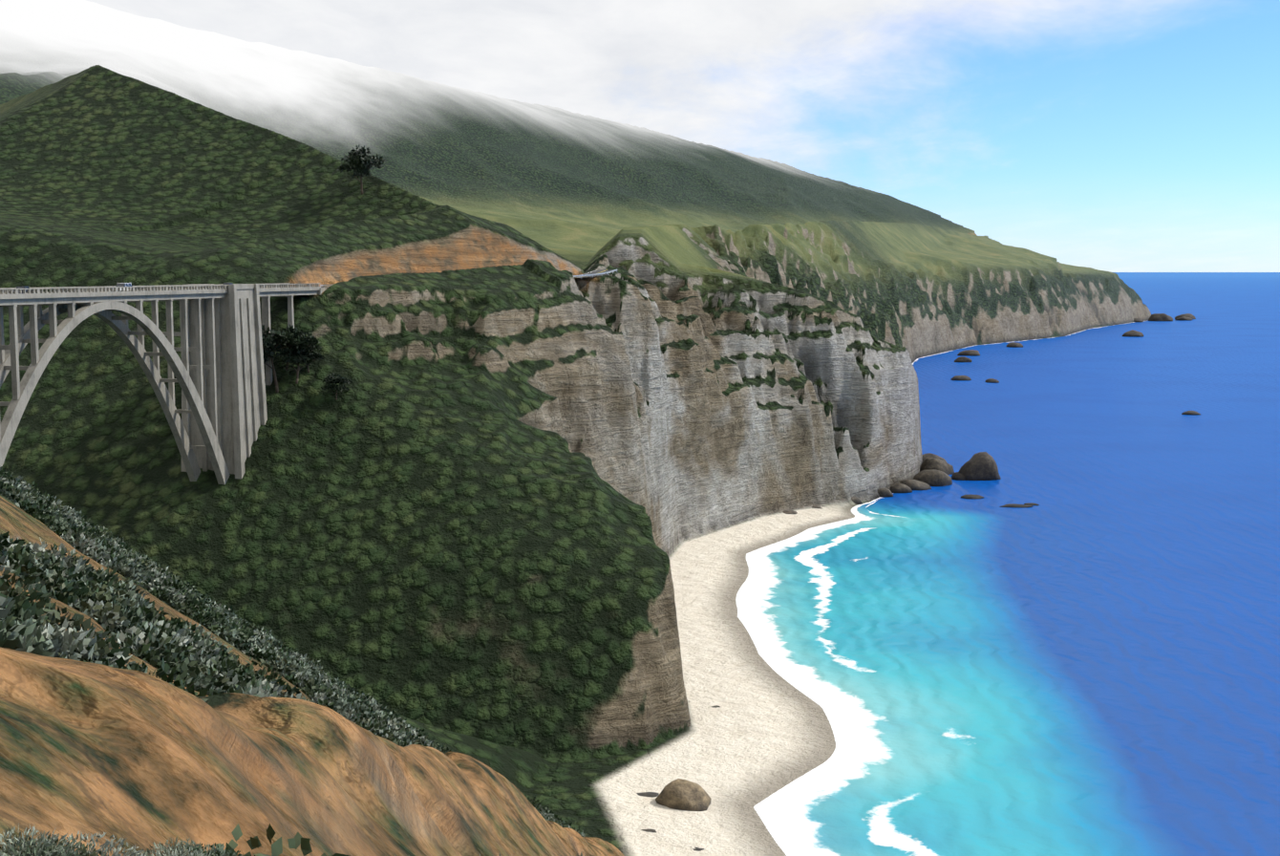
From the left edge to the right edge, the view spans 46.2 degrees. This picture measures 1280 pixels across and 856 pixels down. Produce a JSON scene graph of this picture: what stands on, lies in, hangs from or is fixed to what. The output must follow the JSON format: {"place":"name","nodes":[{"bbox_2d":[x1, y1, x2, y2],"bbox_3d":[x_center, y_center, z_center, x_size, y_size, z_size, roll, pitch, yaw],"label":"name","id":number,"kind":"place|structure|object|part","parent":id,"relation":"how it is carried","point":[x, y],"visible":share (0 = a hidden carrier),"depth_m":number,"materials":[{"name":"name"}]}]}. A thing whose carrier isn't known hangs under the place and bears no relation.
{"place":"outdoors","nodes":[
{"label":"outdoors","id":0,"kind":"place"},
{"bbox_2d":[320,270,616,287],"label":"highway asphalt","id":1,"kind":"structure","parent":0,"point":[596,271],"depth_m":471.52,"materials":[{"name":"grey asphalt"}]},
{"bbox_2d":[0,0,1151,855],"bbox_3d":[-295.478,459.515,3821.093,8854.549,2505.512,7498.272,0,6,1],"label":"coastal hillside","id":2,"kind":"structure","parent":0,"point":[501,516],"depth_m":369.31,"materials":[{"name":"green plant"}]},
{"bbox_2d":[0,282,327,484],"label":"arch bridge","id":3,"kind":"structure","parent":2,"relation":"on","point":[218,370],"depth_m":314.63,"materials":[{"name":"concrete"}]},
{"bbox_2d":[0,466,588,855],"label":"scrub vegetation","id":4,"kind":"object","parent":2,"relation":"on","point":[126,615],"visible":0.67,"depth_m":105.63,"materials":[{"name":"green plant"}]},
{"bbox_2d":[262,164,372,399],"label":"trees","id":5,"kind":"object","parent":2,"relation":"on","point":[289,346],"visible":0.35,"depth_m":343.04,"materials":[{"name":"brown wood"}]},
{"bbox_2d":[261,145,385,391],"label":"tree foliage","id":6,"kind":"object","parent":2,"relation":"on","point":[295,339],"visible":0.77,"depth_m":342.79,"materials":[{"name":"green plant"}]},
{"bbox_2d":[320,269,617,285],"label":"highway guardrail","id":7,"kind":"object","parent":2,"relation":"on","point":[573,275],"visible":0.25,"depth_m":454.46,"materials":[{"name":"silver metal"}]},
{"bbox_2d":[636,313,1200,851],"bbox_3d":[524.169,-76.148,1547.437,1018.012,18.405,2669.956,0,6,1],"label":"rocks","id":8,"kind":"object","parent":2,"relation":"on","point":[936,470],"visible":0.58,"depth_m":628.80,"materials":[{"name":"stone"}]},
{"bbox_2d":[86,0,1279,272],"label":"sky","id":9,"kind":"structure","parent":0,"point":[1113,136],"materials":[{"name":"blue"}]},
{"bbox_2d":[735,272,1279,855],"bbox_3d":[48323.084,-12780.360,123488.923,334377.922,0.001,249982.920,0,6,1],"label":"sea water","id":10,"kind":"structure","parent":0,"point":[1081,658],"depth_m":397.72,"materials":[{"name":"blue liquid"}]},
{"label":"bridge deck asphalt","id":11,"kind":"structure","parent":0,"visible":0},
{"bbox_2d":[8,286,31,294],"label":"dark car","id":12,"kind":"object","parent":11,"relation":"on","point":[22,289],"visible":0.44,"depth_m":255.92,"materials":[{"name":"grey paint"}]},
{"bbox_2d":[112,282,132,291],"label":"white suv","id":13,"kind":"object","parent":11,"relation":"on","point":[124,285],"visible":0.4,"depth_m":286.11,"materials":[{"name":"white paint"}]},
{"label":"white suv windows","id":14,"kind":"part","parent":13,"relation":"part of","materials":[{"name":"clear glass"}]}
]}

